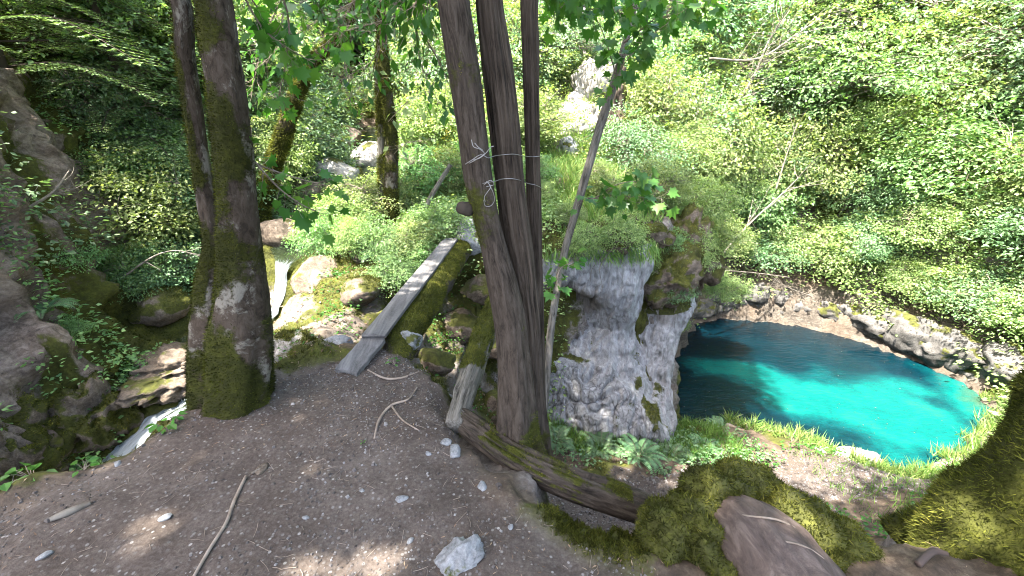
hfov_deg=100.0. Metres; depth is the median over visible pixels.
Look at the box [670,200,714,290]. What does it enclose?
boulder
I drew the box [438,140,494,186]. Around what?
shrub
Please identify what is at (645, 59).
sapling
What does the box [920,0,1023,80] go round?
shrub
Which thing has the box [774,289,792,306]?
boulder
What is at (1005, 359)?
boulder
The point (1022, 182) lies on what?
shrub
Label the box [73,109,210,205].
shrub
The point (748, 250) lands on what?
shrub
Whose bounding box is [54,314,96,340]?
shrub
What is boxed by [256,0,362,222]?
deciduous tree
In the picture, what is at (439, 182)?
dead pole
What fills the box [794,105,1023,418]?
undergrowth
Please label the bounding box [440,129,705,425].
grass
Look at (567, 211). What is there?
shrub
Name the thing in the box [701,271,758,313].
shrub
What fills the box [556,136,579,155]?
boulder
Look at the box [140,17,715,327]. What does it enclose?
undergrowth
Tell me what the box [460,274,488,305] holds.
boulder
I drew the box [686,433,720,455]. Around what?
fern
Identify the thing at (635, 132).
shrub
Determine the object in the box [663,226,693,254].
shrub
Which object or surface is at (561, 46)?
boulder
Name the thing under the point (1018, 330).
shrub
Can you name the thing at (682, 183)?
shrub
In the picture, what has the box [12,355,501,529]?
gravel
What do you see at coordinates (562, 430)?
fern
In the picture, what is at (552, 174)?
shrub
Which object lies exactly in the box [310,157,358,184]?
boulder
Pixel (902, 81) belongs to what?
shrub
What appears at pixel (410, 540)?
stone
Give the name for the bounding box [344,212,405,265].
shrub
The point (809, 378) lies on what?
pool water
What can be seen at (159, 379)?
boulder
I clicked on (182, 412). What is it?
herb
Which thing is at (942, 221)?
shrub
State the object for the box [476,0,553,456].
deciduous tree
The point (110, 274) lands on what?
shrub
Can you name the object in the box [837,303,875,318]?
boulder
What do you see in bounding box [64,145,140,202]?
shrub
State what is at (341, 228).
shrub
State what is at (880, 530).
undergrowth
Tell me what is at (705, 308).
boulder
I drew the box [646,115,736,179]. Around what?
shrub
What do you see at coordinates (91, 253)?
shrub
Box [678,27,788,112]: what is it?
shrub
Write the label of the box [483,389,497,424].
boulder
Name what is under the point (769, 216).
shrub
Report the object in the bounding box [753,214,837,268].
shrub
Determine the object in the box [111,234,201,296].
shrub
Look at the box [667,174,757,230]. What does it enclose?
shrub
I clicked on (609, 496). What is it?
fallen log
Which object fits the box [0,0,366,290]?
undergrowth
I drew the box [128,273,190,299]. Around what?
shrub
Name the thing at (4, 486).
herb
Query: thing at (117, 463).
stone
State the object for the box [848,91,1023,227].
shrub
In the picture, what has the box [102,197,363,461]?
stream water
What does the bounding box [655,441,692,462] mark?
fern
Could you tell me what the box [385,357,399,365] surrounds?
herb
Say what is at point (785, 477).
gravel
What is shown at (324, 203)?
shrub
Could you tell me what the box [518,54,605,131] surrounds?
grass
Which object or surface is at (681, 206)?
shrub
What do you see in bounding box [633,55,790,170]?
shrub
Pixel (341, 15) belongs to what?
valley tree
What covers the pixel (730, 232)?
shrub
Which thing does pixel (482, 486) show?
stone
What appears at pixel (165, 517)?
stone
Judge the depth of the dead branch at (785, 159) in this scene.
10.19 m
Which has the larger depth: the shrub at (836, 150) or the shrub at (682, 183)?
the shrub at (836, 150)
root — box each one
[367,369,418,379]
[373,387,417,438]
[391,406,418,430]
[914,547,948,567]
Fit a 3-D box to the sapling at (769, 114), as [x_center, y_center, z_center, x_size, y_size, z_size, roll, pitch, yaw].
[7.044,-4.669,12.008,0.832,3.015,0.102,7,23,16]
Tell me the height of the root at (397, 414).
0.013 m
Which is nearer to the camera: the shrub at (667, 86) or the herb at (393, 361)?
the herb at (393, 361)
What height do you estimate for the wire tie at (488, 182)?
0.123 m
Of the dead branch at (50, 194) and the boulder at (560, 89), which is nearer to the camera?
the dead branch at (50, 194)
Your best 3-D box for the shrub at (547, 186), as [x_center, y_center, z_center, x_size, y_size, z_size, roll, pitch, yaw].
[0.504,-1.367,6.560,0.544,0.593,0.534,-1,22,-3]
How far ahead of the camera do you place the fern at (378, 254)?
5.01 m
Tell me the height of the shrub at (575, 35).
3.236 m
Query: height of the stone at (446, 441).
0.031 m
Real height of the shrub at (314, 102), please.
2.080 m
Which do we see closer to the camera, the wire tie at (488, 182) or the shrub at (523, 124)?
the wire tie at (488, 182)
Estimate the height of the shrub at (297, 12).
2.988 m
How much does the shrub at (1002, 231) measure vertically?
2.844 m
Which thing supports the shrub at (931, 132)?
on the ground at (144, 543)
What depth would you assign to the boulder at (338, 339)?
3.24 m
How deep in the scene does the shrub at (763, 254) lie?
10.99 m
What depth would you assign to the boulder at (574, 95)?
10.35 m
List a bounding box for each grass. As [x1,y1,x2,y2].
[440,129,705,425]
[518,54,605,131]
[542,225,666,267]
[547,390,754,463]
[693,385,1009,479]
[788,442,957,522]
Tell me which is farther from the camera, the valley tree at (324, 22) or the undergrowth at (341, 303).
the valley tree at (324, 22)
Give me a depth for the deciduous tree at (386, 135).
5.65 m
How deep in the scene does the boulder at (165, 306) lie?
4.82 m
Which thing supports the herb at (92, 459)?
on the ground at (144, 543)
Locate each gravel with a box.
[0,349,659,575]
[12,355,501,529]
[548,449,937,531]
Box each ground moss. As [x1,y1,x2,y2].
[59,235,701,560]
[536,501,651,571]
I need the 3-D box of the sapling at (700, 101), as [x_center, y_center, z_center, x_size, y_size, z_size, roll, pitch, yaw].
[4.020,-3.614,9.742,0.549,2.213,0.101,11,24,25]
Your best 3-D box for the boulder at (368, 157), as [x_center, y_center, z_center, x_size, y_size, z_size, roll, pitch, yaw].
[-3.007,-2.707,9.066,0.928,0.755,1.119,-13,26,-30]
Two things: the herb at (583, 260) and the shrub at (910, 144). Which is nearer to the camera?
the herb at (583, 260)
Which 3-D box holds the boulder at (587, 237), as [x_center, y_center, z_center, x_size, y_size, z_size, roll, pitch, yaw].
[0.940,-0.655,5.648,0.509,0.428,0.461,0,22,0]
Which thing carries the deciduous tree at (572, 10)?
on the ground at (144, 543)
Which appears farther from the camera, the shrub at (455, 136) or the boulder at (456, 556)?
the shrub at (455, 136)
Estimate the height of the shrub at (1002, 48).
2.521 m
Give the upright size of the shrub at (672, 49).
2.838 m
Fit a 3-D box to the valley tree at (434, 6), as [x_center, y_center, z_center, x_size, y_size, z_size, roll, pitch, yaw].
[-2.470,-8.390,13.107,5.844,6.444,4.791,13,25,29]
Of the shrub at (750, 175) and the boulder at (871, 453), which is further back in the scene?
the shrub at (750, 175)
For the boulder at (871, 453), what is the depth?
6.54 m
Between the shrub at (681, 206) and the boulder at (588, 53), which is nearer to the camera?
the shrub at (681, 206)
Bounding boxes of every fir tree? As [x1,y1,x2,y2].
[0,0,169,77]
[0,0,178,105]
[9,0,207,205]
[124,0,262,147]
[156,21,203,121]
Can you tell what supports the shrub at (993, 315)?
on the ground at (144, 543)
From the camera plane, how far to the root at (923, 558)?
1.61 m
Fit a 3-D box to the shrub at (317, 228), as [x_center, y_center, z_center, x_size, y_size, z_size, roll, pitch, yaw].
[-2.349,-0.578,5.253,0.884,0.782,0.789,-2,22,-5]
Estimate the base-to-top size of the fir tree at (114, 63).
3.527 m
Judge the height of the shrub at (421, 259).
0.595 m
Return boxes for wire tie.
[466,140,541,163]
[482,178,542,206]
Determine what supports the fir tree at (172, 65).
on the ground at (144, 543)
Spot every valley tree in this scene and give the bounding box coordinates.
[297,0,400,54]
[297,0,437,59]
[327,0,475,46]
[357,0,504,60]
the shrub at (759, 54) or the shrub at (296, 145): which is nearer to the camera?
the shrub at (296, 145)
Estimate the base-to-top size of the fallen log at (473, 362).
0.310 m
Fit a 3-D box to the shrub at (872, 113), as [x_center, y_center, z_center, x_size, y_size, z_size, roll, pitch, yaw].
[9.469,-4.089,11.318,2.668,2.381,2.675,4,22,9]
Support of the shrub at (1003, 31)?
on the ground at (144, 543)
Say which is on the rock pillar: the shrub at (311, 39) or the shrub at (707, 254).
the shrub at (707, 254)
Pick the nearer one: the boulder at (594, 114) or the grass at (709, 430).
the grass at (709, 430)
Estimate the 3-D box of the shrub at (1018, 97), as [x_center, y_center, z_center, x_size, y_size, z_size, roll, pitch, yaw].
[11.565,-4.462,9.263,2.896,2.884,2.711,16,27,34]
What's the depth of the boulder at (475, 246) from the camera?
5.27 m
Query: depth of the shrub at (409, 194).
6.32 m
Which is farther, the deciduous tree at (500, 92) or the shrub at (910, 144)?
the shrub at (910, 144)
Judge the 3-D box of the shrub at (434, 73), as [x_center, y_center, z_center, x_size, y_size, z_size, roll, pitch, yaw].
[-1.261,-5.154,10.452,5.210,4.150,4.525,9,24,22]
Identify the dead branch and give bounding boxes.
[27,168,91,208]
[123,243,200,277]
[595,250,610,295]
[709,0,866,61]
[724,0,802,117]
[725,163,826,249]
[725,266,789,291]
[745,247,810,295]
[772,110,806,188]
[853,55,929,96]
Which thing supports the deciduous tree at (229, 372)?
on the ground at (144, 543)
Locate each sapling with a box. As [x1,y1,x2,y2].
[543,0,716,410]
[690,74,710,131]
[751,60,792,149]
[833,132,890,221]
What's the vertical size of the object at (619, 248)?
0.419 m
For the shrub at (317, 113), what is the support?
on the ground at (144, 543)
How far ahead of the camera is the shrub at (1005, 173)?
8.81 m
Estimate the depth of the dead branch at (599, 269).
5.46 m
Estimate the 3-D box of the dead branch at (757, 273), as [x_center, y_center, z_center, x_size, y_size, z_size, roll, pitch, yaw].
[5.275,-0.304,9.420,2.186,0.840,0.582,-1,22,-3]
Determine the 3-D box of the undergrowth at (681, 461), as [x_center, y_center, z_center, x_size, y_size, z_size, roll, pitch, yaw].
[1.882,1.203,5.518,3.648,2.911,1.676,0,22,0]
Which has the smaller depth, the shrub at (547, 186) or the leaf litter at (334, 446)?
the leaf litter at (334, 446)
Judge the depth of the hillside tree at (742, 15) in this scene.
12.71 m
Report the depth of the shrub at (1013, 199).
8.83 m
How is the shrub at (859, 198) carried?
on the ground at (144, 543)
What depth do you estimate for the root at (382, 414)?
2.48 m
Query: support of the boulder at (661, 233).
on the rock pillar
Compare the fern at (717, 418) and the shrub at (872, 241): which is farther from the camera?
the shrub at (872, 241)
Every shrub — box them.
[0,0,286,125]
[26,44,183,151]
[41,231,114,273]
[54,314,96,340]
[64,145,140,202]
[66,139,200,264]
[70,132,191,208]
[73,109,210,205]
[94,0,333,94]
[94,240,184,304]
[107,130,276,235]
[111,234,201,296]
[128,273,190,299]
[146,0,362,101]
[151,27,301,93]
[164,107,319,206]
[203,75,364,171]
[245,57,339,123]
[246,0,332,68]
[246,86,324,200]
[254,89,326,141]
[259,0,309,29]
[267,54,360,122]
[281,209,356,263]
[288,188,382,243]
[320,213,382,258]
[321,172,409,222]
[335,4,482,116]
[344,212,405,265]
[352,249,419,297]
[362,0,575,104]
[362,160,430,218]
[363,4,515,120]
[374,142,454,202]
[379,214,455,260]
[387,196,475,249]
[394,76,456,153]
[395,79,488,149]
[395,239,437,267]
[402,149,448,200]
[405,142,464,198]
[414,0,593,101]
[432,102,521,155]
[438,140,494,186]
[483,79,595,148]
[484,86,552,149]
[490,146,545,188]
[507,0,639,81]
[523,154,563,183]
[541,178,560,204]
[549,199,587,225]
[555,219,614,262]
[562,0,745,64]
[573,158,623,196]
[575,99,705,180]
[589,208,655,254]
[590,37,740,141]
[592,19,707,106]
[597,0,829,92]
[617,152,700,209]
[618,5,750,104]
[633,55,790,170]
[642,69,800,204]
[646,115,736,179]
[652,258,663,274]
[655,285,701,312]
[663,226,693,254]
[666,190,694,214]
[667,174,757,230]
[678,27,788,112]
[678,225,725,273]
[682,319,692,331]
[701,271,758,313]
[702,136,820,217]
[703,207,760,259]
[709,0,877,135]
[709,144,818,242]
[717,219,764,269]
[721,14,749,44]
[724,5,819,110]
[728,109,839,204]
[730,211,824,274]
[732,0,1022,99]
[736,97,884,209]
[745,83,806,133]
[746,0,1006,150]
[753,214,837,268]
[756,0,1012,79]
[782,209,898,284]
[788,146,883,212]
[808,151,940,219]
[812,83,922,170]
[816,0,958,133]
[824,219,921,266]
[826,201,931,249]
[838,73,1023,198]
[844,189,1009,260]
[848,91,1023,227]
[866,99,1022,176]
[867,0,1023,123]
[868,0,1023,118]
[870,249,952,302]
[874,35,1023,138]
[896,0,1023,53]
[896,254,1012,317]
[897,0,1013,96]
[913,251,1023,329]
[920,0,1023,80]
[921,162,1023,231]
[924,95,1023,175]
[934,133,1023,205]
[952,198,1023,282]
[953,15,1023,108]
[961,46,1023,140]
[964,277,1023,349]
[968,162,1023,237]
[972,198,1023,237]
[1010,309,1023,344]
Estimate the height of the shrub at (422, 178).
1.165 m
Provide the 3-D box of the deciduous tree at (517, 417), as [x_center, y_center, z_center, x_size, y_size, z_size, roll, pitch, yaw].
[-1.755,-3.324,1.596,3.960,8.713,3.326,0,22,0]
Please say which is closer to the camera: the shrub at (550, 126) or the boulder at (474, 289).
the boulder at (474, 289)
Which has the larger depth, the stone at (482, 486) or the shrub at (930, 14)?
the shrub at (930, 14)
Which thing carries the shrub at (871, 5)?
on the ground at (144, 543)
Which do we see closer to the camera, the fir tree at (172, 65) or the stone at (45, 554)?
the stone at (45, 554)
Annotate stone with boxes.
[35,550,53,560]
[114,460,121,466]
[157,513,172,521]
[255,463,267,474]
[395,495,408,502]
[407,537,413,543]
[440,438,451,445]
[450,444,460,457]
[477,480,486,491]
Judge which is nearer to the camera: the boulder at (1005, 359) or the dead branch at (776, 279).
the boulder at (1005, 359)
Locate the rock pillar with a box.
[542,209,696,445]
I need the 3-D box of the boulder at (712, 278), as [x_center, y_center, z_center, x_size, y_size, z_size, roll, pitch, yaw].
[3.443,-0.837,8.685,1.329,2.710,2.323,0,22,0]
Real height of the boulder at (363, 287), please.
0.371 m
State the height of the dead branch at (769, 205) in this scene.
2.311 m
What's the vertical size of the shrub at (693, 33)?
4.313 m
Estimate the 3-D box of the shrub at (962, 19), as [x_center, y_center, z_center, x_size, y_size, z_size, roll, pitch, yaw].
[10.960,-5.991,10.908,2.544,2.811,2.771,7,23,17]
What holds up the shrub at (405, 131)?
on the ground at (144, 543)
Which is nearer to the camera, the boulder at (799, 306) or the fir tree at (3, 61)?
the fir tree at (3, 61)
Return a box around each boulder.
[0,389,91,484]
[47,362,144,455]
[113,341,186,407]
[126,282,191,326]
[260,218,305,248]
[273,327,318,362]
[289,179,324,200]
[290,255,342,293]
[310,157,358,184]
[322,125,362,148]
[323,335,352,344]
[340,273,383,306]
[346,141,377,170]
[400,330,422,349]
[417,347,455,376]
[434,534,484,575]
[441,308,476,343]
[454,216,481,255]
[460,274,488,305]
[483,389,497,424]
[489,339,496,359]
[540,23,582,61]
[541,84,566,95]
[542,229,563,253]
[556,99,598,136]
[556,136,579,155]
[559,91,587,105]
[570,58,615,99]
[570,222,600,250]
[581,40,596,59]
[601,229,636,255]
[643,240,704,308]
[644,221,676,247]
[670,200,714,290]
[676,198,724,317]
[693,298,723,319]
[706,288,730,302]
[717,296,747,311]
[742,282,770,307]
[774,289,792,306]
[780,299,810,313]
[817,301,841,321]
[832,446,882,464]
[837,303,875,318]
[851,314,888,339]
[878,308,939,355]
[907,323,985,373]
[958,365,986,378]
[979,341,1023,389]
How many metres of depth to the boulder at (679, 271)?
6.14 m
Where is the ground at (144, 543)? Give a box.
[0,1,1023,575]
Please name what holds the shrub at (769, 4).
on the ground at (144, 543)
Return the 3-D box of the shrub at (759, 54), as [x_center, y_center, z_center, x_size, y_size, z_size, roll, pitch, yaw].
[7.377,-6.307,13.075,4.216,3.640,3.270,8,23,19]
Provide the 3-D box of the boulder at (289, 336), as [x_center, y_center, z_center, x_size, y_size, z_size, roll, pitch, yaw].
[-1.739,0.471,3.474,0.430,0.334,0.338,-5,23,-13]
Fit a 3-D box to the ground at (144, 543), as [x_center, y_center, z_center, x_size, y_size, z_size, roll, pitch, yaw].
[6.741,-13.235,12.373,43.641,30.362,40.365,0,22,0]
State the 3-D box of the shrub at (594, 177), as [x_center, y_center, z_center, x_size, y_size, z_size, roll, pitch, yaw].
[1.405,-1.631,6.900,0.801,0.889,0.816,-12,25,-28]
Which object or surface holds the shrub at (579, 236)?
on the rock pillar
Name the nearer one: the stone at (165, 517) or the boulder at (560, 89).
the stone at (165, 517)
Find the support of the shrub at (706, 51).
on the ground at (144, 543)
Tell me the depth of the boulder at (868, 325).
10.15 m
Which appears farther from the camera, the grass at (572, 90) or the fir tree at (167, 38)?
the grass at (572, 90)
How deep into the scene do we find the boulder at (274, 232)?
5.66 m
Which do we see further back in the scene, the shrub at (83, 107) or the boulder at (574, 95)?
the boulder at (574, 95)
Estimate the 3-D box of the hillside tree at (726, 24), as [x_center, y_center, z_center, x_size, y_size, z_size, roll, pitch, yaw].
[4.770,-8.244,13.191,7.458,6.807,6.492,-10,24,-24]
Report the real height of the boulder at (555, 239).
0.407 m
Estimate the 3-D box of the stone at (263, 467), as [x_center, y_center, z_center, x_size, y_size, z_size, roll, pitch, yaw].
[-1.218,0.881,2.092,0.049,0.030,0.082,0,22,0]
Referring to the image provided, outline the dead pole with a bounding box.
[421,163,452,215]
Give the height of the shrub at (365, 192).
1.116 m
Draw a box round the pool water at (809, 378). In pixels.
[675,318,990,472]
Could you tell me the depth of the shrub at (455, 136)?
8.27 m
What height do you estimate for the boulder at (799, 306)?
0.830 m
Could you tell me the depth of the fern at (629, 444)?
5.56 m
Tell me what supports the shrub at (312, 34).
on the ground at (144, 543)
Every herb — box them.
[0,462,57,483]
[0,468,34,490]
[70,456,98,477]
[144,416,178,433]
[161,410,186,429]
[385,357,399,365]
[566,255,587,266]
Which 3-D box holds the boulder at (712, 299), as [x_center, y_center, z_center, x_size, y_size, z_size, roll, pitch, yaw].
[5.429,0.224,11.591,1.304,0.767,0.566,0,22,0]
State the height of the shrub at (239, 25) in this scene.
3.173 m
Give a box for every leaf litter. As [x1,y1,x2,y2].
[1,350,657,575]
[2,344,994,575]
[274,219,595,469]
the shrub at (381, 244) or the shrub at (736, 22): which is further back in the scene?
the shrub at (736, 22)
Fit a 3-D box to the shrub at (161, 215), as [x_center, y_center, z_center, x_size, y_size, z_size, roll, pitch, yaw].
[-4.575,-0.886,5.381,1.832,1.862,2.536,3,22,7]
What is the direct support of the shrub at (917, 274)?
on the ground at (144, 543)
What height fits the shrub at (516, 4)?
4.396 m
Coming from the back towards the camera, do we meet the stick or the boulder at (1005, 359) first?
the boulder at (1005, 359)
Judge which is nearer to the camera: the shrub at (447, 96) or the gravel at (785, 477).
the gravel at (785, 477)
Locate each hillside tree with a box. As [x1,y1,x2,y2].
[586,0,780,71]
[722,0,773,44]
[731,0,845,35]
[748,0,952,35]
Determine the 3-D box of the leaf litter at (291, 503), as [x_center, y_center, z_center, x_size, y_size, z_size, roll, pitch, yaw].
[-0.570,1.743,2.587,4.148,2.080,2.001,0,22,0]
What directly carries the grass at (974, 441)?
on the ground at (144, 543)
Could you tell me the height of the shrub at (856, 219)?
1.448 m
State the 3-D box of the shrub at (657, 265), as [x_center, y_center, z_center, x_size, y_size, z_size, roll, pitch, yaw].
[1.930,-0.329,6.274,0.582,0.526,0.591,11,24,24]
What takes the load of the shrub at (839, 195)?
on the ground at (144, 543)
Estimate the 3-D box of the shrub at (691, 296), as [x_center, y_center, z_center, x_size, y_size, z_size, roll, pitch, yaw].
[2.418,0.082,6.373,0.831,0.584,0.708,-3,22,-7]
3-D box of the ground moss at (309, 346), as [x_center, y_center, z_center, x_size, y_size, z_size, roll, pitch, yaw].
[-0.993,0.823,2.504,8.026,6.084,7.325,0,22,0]
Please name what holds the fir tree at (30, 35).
on the ground at (144, 543)
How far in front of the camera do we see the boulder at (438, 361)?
4.05 m
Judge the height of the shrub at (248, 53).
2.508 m
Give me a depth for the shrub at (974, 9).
10.19 m
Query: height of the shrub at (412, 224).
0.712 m
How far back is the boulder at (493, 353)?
5.06 m
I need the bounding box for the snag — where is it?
[603,66,632,143]
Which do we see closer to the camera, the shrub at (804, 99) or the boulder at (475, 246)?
the boulder at (475, 246)
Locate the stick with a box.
[193,475,246,575]
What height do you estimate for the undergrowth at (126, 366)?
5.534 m
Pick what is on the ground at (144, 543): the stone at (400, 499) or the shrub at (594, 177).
the stone at (400, 499)
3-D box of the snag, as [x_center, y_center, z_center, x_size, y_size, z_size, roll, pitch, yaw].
[2.290,-3.845,9.072,0.675,1.528,0.667,0,22,0]
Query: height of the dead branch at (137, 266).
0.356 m
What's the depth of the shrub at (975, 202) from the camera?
9.13 m
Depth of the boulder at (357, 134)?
9.25 m
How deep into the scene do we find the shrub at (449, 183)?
6.80 m
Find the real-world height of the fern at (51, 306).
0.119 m
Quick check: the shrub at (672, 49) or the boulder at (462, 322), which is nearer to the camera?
the boulder at (462, 322)
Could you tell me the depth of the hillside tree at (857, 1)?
11.54 m
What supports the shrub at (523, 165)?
on the ground at (144, 543)
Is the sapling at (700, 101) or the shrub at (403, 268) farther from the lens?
the sapling at (700, 101)
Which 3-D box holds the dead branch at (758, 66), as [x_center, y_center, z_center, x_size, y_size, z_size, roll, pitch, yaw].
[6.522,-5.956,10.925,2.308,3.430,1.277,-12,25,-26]
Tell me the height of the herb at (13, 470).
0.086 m
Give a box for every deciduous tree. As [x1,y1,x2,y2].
[165,0,361,419]
[235,0,547,454]
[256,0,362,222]
[329,0,446,231]
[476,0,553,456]
[520,0,728,396]
[877,363,1023,575]
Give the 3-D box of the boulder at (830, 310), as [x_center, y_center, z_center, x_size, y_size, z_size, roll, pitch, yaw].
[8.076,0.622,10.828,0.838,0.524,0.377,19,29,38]
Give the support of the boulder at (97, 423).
on the ground at (144, 543)
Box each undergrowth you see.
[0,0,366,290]
[0,52,188,470]
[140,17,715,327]
[274,263,496,423]
[305,139,571,412]
[545,335,786,478]
[675,430,958,538]
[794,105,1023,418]
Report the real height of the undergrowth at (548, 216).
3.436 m
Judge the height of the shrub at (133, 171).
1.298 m
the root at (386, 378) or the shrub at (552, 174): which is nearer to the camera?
the root at (386, 378)
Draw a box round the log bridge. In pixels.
[335,238,471,376]
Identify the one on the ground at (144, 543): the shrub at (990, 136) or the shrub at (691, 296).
the shrub at (990, 136)
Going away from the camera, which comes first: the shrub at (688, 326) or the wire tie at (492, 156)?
the wire tie at (492, 156)
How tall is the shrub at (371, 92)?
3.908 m
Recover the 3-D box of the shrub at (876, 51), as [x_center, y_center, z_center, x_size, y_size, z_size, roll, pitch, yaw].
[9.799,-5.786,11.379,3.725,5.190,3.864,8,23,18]
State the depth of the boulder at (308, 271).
4.76 m
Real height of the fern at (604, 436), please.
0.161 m
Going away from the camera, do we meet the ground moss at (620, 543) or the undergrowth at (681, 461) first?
the ground moss at (620, 543)
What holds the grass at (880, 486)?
on the ground at (144, 543)
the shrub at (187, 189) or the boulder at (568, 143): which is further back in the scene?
the boulder at (568, 143)
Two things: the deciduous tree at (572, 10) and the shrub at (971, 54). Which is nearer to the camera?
the deciduous tree at (572, 10)
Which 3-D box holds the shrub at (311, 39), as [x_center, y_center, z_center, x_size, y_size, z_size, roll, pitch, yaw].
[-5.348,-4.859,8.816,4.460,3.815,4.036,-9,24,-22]
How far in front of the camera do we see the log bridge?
3.54 m
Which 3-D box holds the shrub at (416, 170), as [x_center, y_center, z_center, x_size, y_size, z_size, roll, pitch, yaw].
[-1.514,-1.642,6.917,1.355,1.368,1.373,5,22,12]
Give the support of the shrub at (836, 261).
on the ground at (144, 543)
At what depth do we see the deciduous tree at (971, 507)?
1.73 m
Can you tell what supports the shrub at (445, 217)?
on the ground at (144, 543)
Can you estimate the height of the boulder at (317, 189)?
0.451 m
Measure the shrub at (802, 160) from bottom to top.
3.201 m
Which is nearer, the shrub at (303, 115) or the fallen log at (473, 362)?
the fallen log at (473, 362)
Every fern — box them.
[14,298,80,321]
[358,246,407,261]
[549,425,575,454]
[580,431,620,459]
[616,433,668,476]
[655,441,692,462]
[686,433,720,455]
[703,415,725,427]
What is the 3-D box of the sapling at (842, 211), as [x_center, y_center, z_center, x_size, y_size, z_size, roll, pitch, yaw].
[8.992,-2.683,11.192,0.832,2.617,0.103,7,23,16]
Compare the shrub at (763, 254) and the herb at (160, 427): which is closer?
the herb at (160, 427)
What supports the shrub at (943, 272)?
on the ground at (144, 543)
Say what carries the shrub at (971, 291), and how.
on the ground at (144, 543)
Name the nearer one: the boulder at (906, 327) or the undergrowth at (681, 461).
the undergrowth at (681, 461)
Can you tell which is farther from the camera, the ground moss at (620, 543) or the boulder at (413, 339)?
the boulder at (413, 339)
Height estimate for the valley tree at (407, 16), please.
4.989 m
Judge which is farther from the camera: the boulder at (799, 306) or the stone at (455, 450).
the boulder at (799, 306)
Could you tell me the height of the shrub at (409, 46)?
4.268 m
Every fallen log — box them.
[445,293,494,432]
[446,408,651,523]
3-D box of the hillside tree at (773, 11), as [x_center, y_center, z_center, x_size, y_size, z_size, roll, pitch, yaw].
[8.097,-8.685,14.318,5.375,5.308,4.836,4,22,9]
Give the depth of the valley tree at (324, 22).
12.75 m
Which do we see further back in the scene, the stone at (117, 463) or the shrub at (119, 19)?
the shrub at (119, 19)
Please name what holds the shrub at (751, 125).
on the ground at (144, 543)
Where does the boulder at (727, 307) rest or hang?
on the ground at (144, 543)
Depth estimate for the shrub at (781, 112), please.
11.97 m
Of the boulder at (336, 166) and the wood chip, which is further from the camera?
the boulder at (336, 166)
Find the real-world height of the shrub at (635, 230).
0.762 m
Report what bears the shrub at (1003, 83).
on the ground at (144, 543)
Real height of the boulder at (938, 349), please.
1.040 m
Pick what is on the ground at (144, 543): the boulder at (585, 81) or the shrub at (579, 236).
the boulder at (585, 81)
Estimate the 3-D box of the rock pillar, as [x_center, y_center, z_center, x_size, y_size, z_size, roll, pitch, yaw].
[1.331,0.802,6.955,3.566,3.910,3.116,0,22,0]
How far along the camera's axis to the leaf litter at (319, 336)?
4.54 m
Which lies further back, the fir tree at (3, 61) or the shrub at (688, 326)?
the shrub at (688, 326)
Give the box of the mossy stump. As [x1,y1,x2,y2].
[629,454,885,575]
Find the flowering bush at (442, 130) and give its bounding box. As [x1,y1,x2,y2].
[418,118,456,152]
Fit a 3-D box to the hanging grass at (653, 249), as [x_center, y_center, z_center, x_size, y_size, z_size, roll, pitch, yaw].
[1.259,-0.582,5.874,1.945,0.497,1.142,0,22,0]
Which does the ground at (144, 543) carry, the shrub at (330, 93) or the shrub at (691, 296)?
the shrub at (330, 93)
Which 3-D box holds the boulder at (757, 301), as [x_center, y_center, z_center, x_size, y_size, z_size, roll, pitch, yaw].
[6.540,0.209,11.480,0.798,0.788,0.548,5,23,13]
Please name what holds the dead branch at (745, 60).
on the dead branch at (758, 66)
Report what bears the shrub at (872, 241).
on the ground at (144, 543)
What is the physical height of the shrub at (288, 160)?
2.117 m
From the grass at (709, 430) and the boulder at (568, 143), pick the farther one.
the boulder at (568, 143)
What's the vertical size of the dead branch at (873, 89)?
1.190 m
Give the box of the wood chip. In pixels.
[49,501,90,521]
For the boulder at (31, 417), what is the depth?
3.44 m

